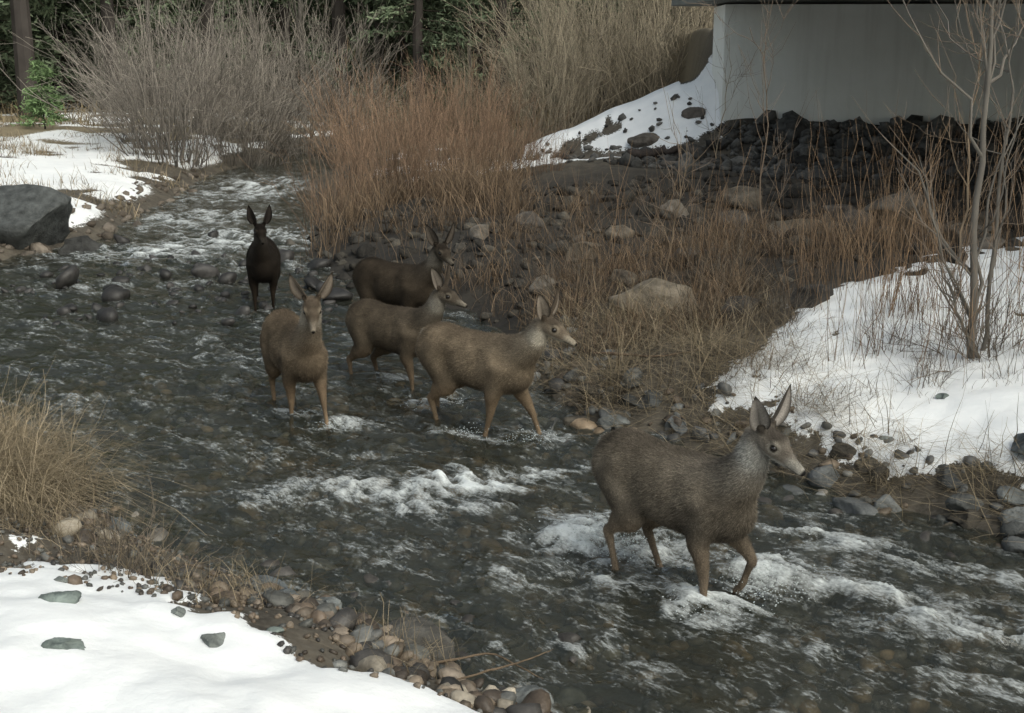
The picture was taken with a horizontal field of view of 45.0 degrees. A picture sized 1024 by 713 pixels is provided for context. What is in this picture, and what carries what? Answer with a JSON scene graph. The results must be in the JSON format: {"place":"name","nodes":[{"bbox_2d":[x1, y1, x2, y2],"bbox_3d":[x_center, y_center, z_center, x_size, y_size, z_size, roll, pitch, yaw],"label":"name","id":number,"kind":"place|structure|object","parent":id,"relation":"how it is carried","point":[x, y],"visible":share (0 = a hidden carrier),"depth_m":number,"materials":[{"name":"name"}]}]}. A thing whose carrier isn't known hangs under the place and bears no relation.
{"place":"outdoors","nodes":[
{"label":"outdoors","id":0,"kind":"place"},
{"bbox_2d":[0,16,713,147],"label":"dry grass","id":1,"kind":"structure","parent":0,"point":[2,105],"depth_m":42.36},
{"bbox_2d":[0,0,1023,712],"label":"ground","id":2,"kind":"structure","parent":0,"point":[144,654],"depth_m":8.92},
{"bbox_2d":[0,184,72,249],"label":"boulder","id":3,"kind":"object","parent":2,"relation":"on","point":[30,214],"visible":0.93,"depth_m":18.57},
{"bbox_2d":[0,0,78,110],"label":"pine tree","id":4,"kind":"object","parent":2,"relation":"on","point":[9,97],"visible":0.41,"depth_m":45.46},
{"bbox_2d":[9,57,71,128],"bbox_3d":[-13.351,-7.253,34.700,1.517,2.270,1.426,9,16,33],"label":"young pine tree","id":5,"kind":"object","parent":2,"relation":"on","point":[36,107],"visible":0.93,"depth_m":34.59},
{"bbox_2d":[0,0,109,118],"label":"pine tree","id":6,"kind":"object","parent":2,"relation":"on","point":[21,21],"visible":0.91,"depth_m":41.01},
{"bbox_2d":[38,590,81,603],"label":"boulder","id":7,"kind":"object","parent":2,"relation":"on","point":[73,597],"visible":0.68,"depth_m":5.30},
{"bbox_2d":[41,637,85,649],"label":"boulder","id":8,"kind":"object","parent":2,"relation":"on","point":[64,643],"visible":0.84,"depth_m":4.83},
{"bbox_2d":[0,0,139,105],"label":"pine tree","id":9,"kind":"object","parent":2,"relation":"on","point":[50,24],"visible":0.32,"depth_m":49.30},
{"bbox_2d":[6,0,140,102],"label":"pine tree","id":10,"kind":"object","parent":2,"relation":"on","point":[69,28],"visible":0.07,"depth_m":54.94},
{"bbox_2d":[58,235,106,259],"bbox_3d":[-6.568,-1.631,18.922,0.508,0.450,0.781,10,17,37],"label":"boulder","id":11,"kind":"object","parent":2,"relation":"on","point":[82,244],"visible":0.69,"depth_m":18.76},
{"bbox_2d":[56,0,168,98],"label":"pine tree","id":12,"kind":"object","parent":2,"relation":"on","point":[82,50],"visible":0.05,"depth_m":52.69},
{"bbox_2d":[0,160,226,266],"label":"shore cobbles","id":13,"kind":"object","parent":2,"relation":"on","point":[108,227],"visible":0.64,"depth_m":22.17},
{"bbox_2d":[54,0,187,109],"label":"pine tree","id":14,"kind":"object","parent":2,"relation":"on","point":[101,3],"visible":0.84,"depth_m":43.66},
{"bbox_2d":[0,362,242,555],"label":"dry sedge","id":15,"kind":"object","parent":2,"relation":"on","point":[21,470],"visible":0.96,"depth_m":7.67,"materials":[{"name":"beige plant"}]},
{"bbox_2d":[0,115,269,222],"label":"dry grass","id":16,"kind":"structure","parent":2,"relation":"on","point":[37,151],"depth_m":28.37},
{"bbox_2d":[23,475,249,577],"bbox_3d":[-1.849,0.907,6.204,0.810,0.665,0.938,11,18,40],"label":"dead brush","id":17,"kind":"object","parent":2,"relation":"on","point":[111,551],"visible":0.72,"depth_m":6.16,"materials":[{"name":"brown plant"}]},
{"bbox_2d":[61,0,219,107],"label":"pine tree","id":18,"kind":"object","parent":2,"relation":"on","point":[124,3],"visible":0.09,"depth_m":47.57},
{"bbox_2d":[29,0,283,150],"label":"grey willow shrub","id":19,"kind":"object","parent":2,"relation":"on","point":[148,103],"visible":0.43,"depth_m":32.64,"materials":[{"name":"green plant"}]},
{"bbox_2d":[0,0,326,168],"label":"grey willow shrub","id":20,"kind":"object","parent":2,"relation":"on","point":[190,109],"visible":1,"depth_m":30.06,"materials":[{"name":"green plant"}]},
{"bbox_2d":[118,0,219,108],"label":"pine tree","id":21,"kind":"object","parent":2,"relation":"on","point":[204,19],"visible":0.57,"depth_m":44.88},
{"bbox_2d":[1,250,337,328],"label":"riffle stones","id":22,"kind":"object","parent":2,"relation":"on","point":[104,315],"visible":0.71,"depth_m":14.99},
{"bbox_2d":[99,0,251,100],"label":"pine tree","id":23,"kind":"object","parent":2,"relation":"on","point":[119,9],"visible":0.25,"depth_m":46.31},
{"bbox_2d":[55,230,353,311],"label":"riffle stones","id":24,"kind":"object","parent":2,"relation":"on","point":[111,293],"visible":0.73,"depth_m":15.83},
{"bbox_2d":[66,0,349,141],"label":"grey willow shrub","id":25,"kind":"object","parent":2,"relation":"on","point":[239,49],"visible":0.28,"depth_m":37.50,"materials":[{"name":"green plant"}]},
{"bbox_2d":[152,0,330,98],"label":"pine tree","id":26,"kind":"object","parent":2,"relation":"on","point":[272,15],"visible":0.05,"depth_m":50.94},
{"bbox_2d":[1,489,503,679],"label":"dry sedge","id":27,"kind":"object","parent":2,"relation":"on","point":[209,573],"visible":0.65,"depth_m":6.20,"materials":[{"name":"brown plant"}]},
{"bbox_2d":[97,0,427,171],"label":"grey willow shrub","id":28,"kind":"object","parent":2,"relation":"on","point":[239,136],"visible":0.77,"depth_m":33.44,"materials":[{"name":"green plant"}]},
{"bbox_2d":[245,204,280,322],"bbox_3d":[-2.916,-1.131,14.453,0.424,1.409,1.432,-2,14,-10],"label":"mule deer","id":29,"kind":"object","parent":2,"relation":"on","point":[263,261],"visible":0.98,"depth_m":14.10},
{"bbox_2d":[108,0,442,162],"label":"grey willow shrub","id":30,"kind":"object","parent":2,"relation":"on","point":[322,88],"visible":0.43,"depth_m":37.04,"materials":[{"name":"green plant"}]},
{"bbox_2d":[197,0,366,117],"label":"pine tree","id":31,"kind":"object","parent":2,"relation":"on","point":[282,14],"visible":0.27,"depth_m":46.97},
{"bbox_2d":[257,0,328,116],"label":"bare tree","id":32,"kind":"object","parent":2,"relation":"on","point":[299,6],"visible":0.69,"depth_m":44.31,"materials":[{"name":"grey plant"}]},
{"bbox_2d":[259,273,332,440],"bbox_3d":[-1.745,-0.071,10.034,0.436,1.416,1.456,-6,15,-23],"label":"mule deer","id":33,"kind":"object","parent":2,"relation":"on","point":[294,350],"visible":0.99,"depth_m":9.75},
{"bbox_2d":[0,483,634,712],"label":"shore gravel","id":34,"kind":"structure","parent":2,"relation":"on","point":[339,664],"depth_m":5.95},
{"bbox_2d":[47,510,613,712],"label":"shore cobbles","id":35,"kind":"object","parent":2,"relation":"on","point":[489,697],"visible":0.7,"depth_m":5.70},
{"bbox_2d":[386,616,455,663],"bbox_3d":[-0.484,1.382,5.911,0.432,0.190,0.288,10,16,35],"label":"boulder","id":36,"kind":"object","parent":35,"relation":"on","point":[430,629],"visible":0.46,"depth_m":5.86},
{"bbox_2d":[242,114,424,231],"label":"red willow shrub","id":37,"kind":"object","parent":2,"relation":"on","point":[322,190],"visible":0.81,"depth_m":20.43,"materials":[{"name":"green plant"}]},
{"bbox_2d":[275,0,412,104],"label":"pine tree","id":38,"kind":"object","parent":2,"relation":"on","point":[346,4],"visible":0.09,"depth_m":53.43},
{"bbox_2d":[282,68,407,168],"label":"red willow shrub","id":39,"kind":"object","parent":2,"relation":"on","point":[320,133],"visible":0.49,"depth_m":30.94,"materials":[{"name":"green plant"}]},
{"bbox_2d":[293,0,424,124],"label":"pine tree","id":40,"kind":"object","parent":2,"relation":"on","point":[338,8],"visible":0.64,"depth_m":46.49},
{"bbox_2d":[290,47,450,190],"bbox_3d":[-2.632,-4.675,24.439,2.955,2.782,3.607,1,13,6],"label":"red willow shrub","id":41,"kind":"object","parent":2,"relation":"on","point":[350,122],"visible":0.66,"depth_m":24.36,"materials":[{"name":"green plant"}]},
{"bbox_2d":[307,0,433,93],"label":"pine tree","id":42,"kind":"object","parent":2,"relation":"on","point":[351,17],"visible":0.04,"depth_m":53.42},
{"bbox_2d":[345,0,410,123],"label":"bare tree","id":43,"kind":"object","parent":2,"relation":"on","point":[376,24],"visible":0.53,"depth_m":47.56,"materials":[{"name":"grey plant"}]},
{"bbox_2d":[323,69,440,151],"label":"tan willow shrub","id":44,"kind":"object","parent":2,"relation":"on","point":[387,109],"visible":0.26,"depth_m":35.30,"materials":[{"name":"brown plant"}]},
{"bbox_2d":[293,42,473,169],"bbox_3d":[-2.707,-5.691,27.913,3.939,3.038,3.227,-7,15,-26],"label":"red willow shrub","id":45,"kind":"object","parent":2,"relation":"on","point":[373,106],"visible":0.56,"depth_m":28.12,"materials":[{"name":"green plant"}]},
{"bbox_2d":[306,53,487,198],"bbox_3d":[-2.176,-4.046,22.020,2.874,2.705,3.508,4,14,17],"label":"red willow shrub","id":46,"kind":"object","parent":2,"relation":"on","point":[392,149],"visible":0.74,"depth_m":21.84,"materials":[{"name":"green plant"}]},
{"bbox_2d":[351,222,454,307],"bbox_3d":[-1.120,-0.731,12.811,1.517,1.400,0.440,11,17,39],"label":"mule deer","id":47,"kind":"object","parent":2,"relation":"on","point":[394,283],"visible":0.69,"depth_m":12.61},
{"bbox_2d":[344,264,467,404],"bbox_3d":[-0.965,-0.221,10.926,1.448,1.300,0.411,11,17,39],"label":"mule deer","id":48,"kind":"object","parent":2,"relation":"on","point":[382,328],"visible":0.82,"depth_m":10.81},
{"bbox_2d":[332,0,493,134],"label":"pine tree","id":49,"kind":"object","parent":2,"relation":"on","point":[404,41],"visible":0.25,"depth_m":49.07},
{"bbox_2d":[344,0,487,135],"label":"pine tree","id":50,"kind":"object","parent":2,"relation":"on","point":[419,39],"visible":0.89,"depth_m":44.77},
{"bbox_2d":[293,117,567,263],"bbox_3d":[-1.504,-3.092,21.523,5.174,1.842,9.949,0,13,0],"label":"dry sedge","id":51,"kind":"object","parent":2,"relation":"on","point":[468,184],"visible":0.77,"depth_m":19.47,"materials":[{"name":"brown plant"}]},
{"bbox_2d":[349,44,531,168],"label":"red willow shrub","id":52,"kind":"object","parent":2,"relation":"on","point":[422,87],"visible":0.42,"depth_m":25.11,"materials":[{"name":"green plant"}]},
{"bbox_2d":[382,89,514,198],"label":"red willow shrub","id":53,"kind":"object","parent":2,"relation":"on","point":[436,163],"visible":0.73,"depth_m":20.95,"materials":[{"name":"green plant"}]},
{"bbox_2d":[401,24,520,134],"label":"tan willow shrub","id":54,"kind":"object","parent":2,"relation":"on","point":[467,76],"visible":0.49,"depth_m":38.78,"materials":[{"name":"brown plant"}]},
{"bbox_2d":[364,25,564,152],"bbox_3d":[-1.608,-6.549,30.411,4.888,3.218,3.341,-8,15,-30],"label":"red willow shrub","id":55,"kind":"object","parent":2,"relation":"on","point":[477,90],"visible":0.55,"depth_m":30.36,"materials":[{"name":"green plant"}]},
{"bbox_2d":[377,54,568,182],"bbox_3d":[-0.648,-4.258,22.388,3.632,2.391,2.482,4,14,17],"label":"red willow shrub","id":56,"kind":"object","parent":2,"relation":"on","point":[489,136],"visible":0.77,"depth_m":22.17,"materials":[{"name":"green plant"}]},
{"bbox_2d":[364,0,582,120],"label":"pine tree","id":57,"kind":"object","parent":2,"relation":"on","point":[444,29],"visible":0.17,"depth_m":50.56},
{"bbox_2d":[417,59,569,166],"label":"red willow shrub","id":58,"kind":"object","parent":2,"relation":"on","point":[471,135],"visible":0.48,"depth_m":24.14,"materials":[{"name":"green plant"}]},
{"bbox_2d":[415,288,576,451],"bbox_3d":[-0.159,0.077,9.563,1.597,1.352,0.443,11,17,39],"label":"mule deer","id":59,"kind":"object","parent":2,"relation":"on","point":[453,357],"visible":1,"depth_m":9.44},
{"bbox_2d":[424,0,568,126],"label":"bare tree","id":60,"kind":"object","parent":2,"relation":"on","point":[469,53],"visible":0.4,"depth_m":45.46,"materials":[{"name":"grey plant"}]},
{"bbox_2d":[427,0,567,125],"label":"pine tree","id":61,"kind":"object","parent":2,"relation":"on","point":[483,15],"visible":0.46,"depth_m":46.04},
{"bbox_2d":[0,366,1023,712],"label":"streambed stones","id":62,"kind":"object","parent":2,"relation":"on","point":[798,698],"visible":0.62,"depth_m":7.64,"materials":[{"name":"stone"}]},
{"bbox_2d":[508,118,580,174],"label":"red willow shrub","id":63,"kind":"object","parent":2,"relation":"on","point":[560,159],"visible":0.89,"depth_m":22.38,"materials":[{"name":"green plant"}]},
{"bbox_2d":[455,0,672,145],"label":"tan willow shrub","id":64,"kind":"object","parent":2,"relation":"on","point":[542,84],"visible":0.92,"depth_m":32.08,"materials":[{"name":"beige plant"}]},
{"bbox_2d":[498,230,637,315],"bbox_3d":[0.601,-0.835,13.175,1.351,1.109,1.566,-3,14,-12],"label":"dead brush","id":65,"kind":"object","parent":2,"relation":"on","point":[555,280],"visible":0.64,"depth_m":12.97,"materials":[{"name":"brown plant"}]},
{"bbox_2d":[455,0,700,125],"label":"tan willow shrub","id":66,"kind":"object","parent":2,"relation":"on","point":[584,33],"visible":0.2,"depth_m":39.26,"materials":[{"name":"beige plant"}]},
{"bbox_2d":[447,0,713,129],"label":"tan willow shrub","id":67,"kind":"object","parent":2,"relation":"on","point":[609,102],"visible":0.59,"depth_m":34.07,"materials":[{"name":"beige plant"}]},
{"bbox_2d":[484,0,689,105],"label":"shrub","id":68,"kind":"object","parent":2,"relation":"on","point":[573,46],"visible":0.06,"depth_m":54.63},
{"bbox_2d":[363,162,816,309],"bbox_3d":[0.944,-1.608,15.893,5.934,1.510,6.126,0,13,0],"label":"dry sedge","id":69,"kind":"object","parent":2,"relation":"on","point":[508,226],"visible":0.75,"depth_m":15.38,"materials":[{"name":"brown plant"}]},
{"bbox_2d":[247,439,971,712],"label":"riffle stones","id":70,"kind":"object","parent":2,"relation":"on","point":[930,542],"visible":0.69,"depth_m":6.93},
{"bbox_2d":[543,0,714,105],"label":"tan willow shrub","id":71,"kind":"object","parent":2,"relation":"on","point":[659,39],"visible":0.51,"depth_m":32.81,"materials":[{"name":"beige plant"}]},
{"bbox_2d":[627,133,659,147],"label":"boulder","id":72,"kind":"object","parent":2,"relation":"on","point":[641,140],"visible":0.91,"depth_m":24.11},
{"bbox_2d":[608,278,697,318],"bbox_3d":[1.381,-0.528,12.082,0.905,0.476,0.500,3,14,11],"label":"boulder","id":73,"kind":"object","parent":2,"relation":"on","point":[659,286],"visible":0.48,"depth_m":11.91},
{"bbox_2d":[285,170,1023,332],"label":"gravel bar stones","id":74,"kind":"object","parent":2,"relation":"on","point":[363,251],"visible":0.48,"depth_m":17.08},
{"bbox_2d":[627,145,681,158],"bbox_3d":[2.734,-3.845,23.282,1.127,0.291,0.230,2,14,9],"label":"driftwood log","id":75,"kind":"object","parent":2,"relation":"on","point":[640,154],"visible":0.77,"depth_m":23.24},
{"bbox_2d":[601,0,711,42],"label":"tan willow shrub","id":76,"kind":"object","parent":2,"relation":"on","point":[645,12],"visible":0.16,"depth_m":41.07,"materials":[{"name":"beige plant"}]},
{"bbox_2d":[515,248,835,419],"bbox_3d":[1.437,-0.224,10.944,3.029,1.118,4.036,0,13,0],"label":"dry sedge","id":77,"kind":"object","parent":2,"relation":"on","point":[754,321],"visible":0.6,"depth_m":10.65,"materials":[{"name":"brown plant"}]},
{"bbox_2d":[636,0,716,38],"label":"tan willow shrub","id":78,"kind":"object","parent":2,"relation":"on","point":[705,14],"visible":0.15,"depth_m":35.54,"materials":[{"name":"beige plant"}]},
{"bbox_2d":[633,75,724,279],"bbox_3d":[1.735,-1.722,12.639,0.703,2.248,1.111,-12,18,-40],"label":"bare sapling","id":79,"kind":"object","parent":2,"relation":"on","point":[679,170],"visible":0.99,"depth_m":12.63,"materials":[{"name":"brown plant"}]},
{"bbox_2d":[457,121,905,308],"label":"tall dry stems","id":80,"kind":"object","parent":2,"relation":"on","point":[726,191],"visible":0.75,"depth_m":13.20,"materials":[{"name":"brown plant"}]},
{"bbox_2d":[589,384,805,635],"bbox_3d":[0.952,0.731,6.656,0.429,1.369,1.460,-11,17,-39],"label":"mule deer","id":81,"kind":"object","parent":2,"relation":"on","point":[701,502],"visible":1,"depth_m":6.48},
{"bbox_2d":[501,253,910,467],"bbox_3d":[1.265,-0.147,10.539,2.775,1.129,5.212,-7,15,-27],"label":"straw debris","id":82,"kind":"object","parent":2,"relation":"on","point":[694,342],"visible":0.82,"depth_m":10.09,"materials":[{"name":"brown plant"}]},
{"bbox_2d":[652,269,772,335],"bbox_3d":[1.845,-0.427,11.176,1.108,0.785,0.956,0,13,-1],"label":"dead brush","id":83,"kind":"object","parent":2,"relation":"on","point":[691,310],"visible":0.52,"depth_m":11.13,"materials":[{"name":"brown plant"}]},
{"bbox_2d":[654,222,776,302],"bbox_3d":[2.195,-0.831,12.294,1.497,1.060,1.292,0,13,2],"label":"dead brush","id":84,"kind":"object","parent":2,"relation":"on","point":[711,272],"visible":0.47,"depth_m":12.27,"materials":[{"name":"brown plant"}]},
{"bbox_2d":[687,6,761,157],"bbox_3d":[3.874,-4.798,22.243,1.368,2.906,0.968,7,15,27],"label":"bare sapling","id":85,"kind":"object","parent":2,"relation":"on","point":[725,80],"visible":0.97,"depth_m":22.19,"materials":[{"name":"brown plant"}]},
{"bbox_2d":[668,220,791,280],"bbox_3d":[2.279,-1.030,13.000,1.075,0.882,1.246,9,16,33],"label":"dead brush","id":86,"kind":"object","parent":2,"relation":"on","point":[740,237],"visible":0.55,"depth_m":13.10,"materials":[{"name":"brown plant"}]},
{"bbox_2d":[712,295,762,322],"bbox_3d":[2.079,-0.425,11.391,0.560,0.284,0.398,-2,14,-9],"label":"boulder","id":87,"kind":"object","parent":2,"relation":"on","point":[737,302],"visible":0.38,"depth_m":11.23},
{"bbox_2d":[721,186,762,209],"bbox_3d":[3.241,-2.214,17.556,0.494,0.421,0.701,-2,14,-7],"label":"boulder","id":88,"kind":"object","parent":2,"relation":"on","point":[742,195],"visible":0.66,"depth_m":17.35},
{"bbox_2d":[471,197,1023,366],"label":"dry sedge","id":89,"kind":"object","parent":2,"relation":"on","point":[715,285],"visible":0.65,"depth_m":13.06,"materials":[{"name":"brown plant"}]},
{"bbox_2d":[684,0,818,241],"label":"bare sapling","id":90,"kind":"object","parent":2,"relation":"on","point":[766,135],"visible":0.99,"depth_m":14.18,"materials":[{"name":"brown plant"}]},
{"bbox_2d":[519,314,1022,596],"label":"shore cobbles","id":91,"kind":"object","parent":2,"relation":"on","point":[989,577],"visible":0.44,"depth_m":8.65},
{"bbox_2d":[541,94,1023,182],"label":"riprap stones","id":92,"kind":"object","parent":2,"relation":"on","point":[788,121],"visible":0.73,"depth_m":22.36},
{"bbox_2d":[548,367,1023,568],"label":"shore boulders","id":93,"kind":"object","parent":2,"relation":"on","point":[1013,529],"visible":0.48,"depth_m":7.96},
{"bbox_2d":[736,276,835,328],"bbox_3d":[2.524,-0.430,10.806,0.927,0.657,0.800,-4,14,-17],"label":"dead brush","id":94,"kind":"object","parent":2,"relation":"on","point":[787,307],"visible":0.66,"depth_m":10.74,"materials":[{"name":"brown plant"}]},
{"bbox_2d":[765,218,822,234],"bbox_3d":[3.605,-1.546,15.684,0.832,0.447,0.561,0,13,0],"label":"boulder","id":95,"kind":"object","parent":2,"relation":"on","point":[786,222],"visible":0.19,"depth_m":15.48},
{"bbox_2d":[789,284,833,308],"bbox_3d":[2.735,-0.530,11.239,0.353,0.261,0.396,8,16,30],"label":"boulder","id":96,"kind":"object","parent":2,"relation":"on","point":[811,299],"visible":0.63,"depth_m":11.11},
{"bbox_2d":[666,330,1023,553],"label":"straw debris","id":97,"kind":"object","parent":2,"relation":"on","point":[909,463],"visible":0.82,"depth_m":8.14,"materials":[{"name":"brown plant"}]},
{"bbox_2d":[671,0,1023,124],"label":"concrete bridge","id":98,"kind":"structure","parent":2,"relation":"on","point":[869,56],"depth_m":23.37,"materials":[{"name":"concrete"}]},
{"bbox_2d":[708,274,1023,433],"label":"dry sedge","id":99,"kind":"object","parent":2,"relation":"on","point":[870,391],"visible":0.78,"depth_m":9.36,"materials":[{"name":"brown plant"}]},
{"bbox_2d":[743,90,1023,385],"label":"tall dry stems","id":100,"kind":"object","parent":2,"relation":"on","point":[900,275],"visible":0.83,"depth_m":10.41,"materials":[{"name":"brown plant"}]},
{"bbox_2d":[840,291,937,364],"bbox_3d":[3.094,-0.182,9.847,0.914,0.648,0.789,7,15,27],"label":"dead brush","id":101,"kind":"object","parent":2,"relation":"on","point":[897,333],"visible":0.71,"depth_m":9.88,"materials":[{"name":"brown plant"}]},
{"bbox_2d":[862,194,935,225],"bbox_3d":[4.928,-1.757,15.772,0.877,0.628,0.592,-3,14,-14],"label":"boulder","id":102,"kind":"object","parent":2,"relation":"on","point":[881,201],"visible":0.28,"depth_m":15.57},
{"bbox_2d":[885,330,981,390],"bbox_3d":[3.184,0.048,9.222,0.667,0.547,0.773,12,18,41],"label":"dead brush","id":103,"kind":"object","parent":2,"relation":"on","point":[926,369],"visible":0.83,"depth_m":9.13,"materials":[{"name":"brown plant"}]},
{"bbox_2d":[852,0,1023,358],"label":"bare sapling","id":104,"kind":"object","parent":2,"relation":"on","point":[989,80],"visible":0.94,"depth_m":9.23,"materials":[{"name":"grey plant"}]},
{"bbox_2d":[878,270,1023,391],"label":"dead brush","id":105,"kind":"object","parent":2,"relation":"on","point":[994,347],"visible":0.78,"depth_m":9.38,"materials":[{"name":"brown plant"}]},
{"bbox_2d":[887,0,1023,258],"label":"bare sapling","id":106,"kind":"object","parent":2,"relation":"on","point":[969,160],"visible":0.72,"depth_m":11.64,"materials":[{"name":"brown plant"}]},
{"bbox_2d":[894,179,1021,358],"bbox_3d":[3.321,-0.642,9.433,0.972,1.469,0.794,-9,16,-32],"label":"bare sapling","id":107,"kind":"object","parent":2,"relation":"on","point":[954,296],"visible":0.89,"depth_m":9.37,"materials":[{"name":"brown plant"}]},
{"bbox_2d":[914,0,1023,350],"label":"bare sapling","id":108,"kind":"object","parent":2,"relation":"on","point":[993,261],"visible":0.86,"depth_m":9.36,"materials":[{"name":"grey plant"}]},
{"bbox_2d":[997,485,1023,505],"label":"boulder","id":109,"kind":"object","parent":2,"relation":"on","point":[1019,500],"visible":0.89,"depth_m":7.60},
{"bbox_2d":[0,133,1023,712],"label":"water","id":110,"kind":"structure","parent":0,"point":[562,529],"depth_m":9.87,"materials":[{"name":"liquid"}]},
{"bbox_2d":[315,398,824,633],"bbox_3d":[0.284,0.746,8.306,1.510,0.267,4.702,-9,16,-33],"label":"water splash","id":111,"kind":"object","parent":110,"relation":"on","point":[633,540],"visible":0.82,"depth_m":6.90,"materials":[{"name":"white"}]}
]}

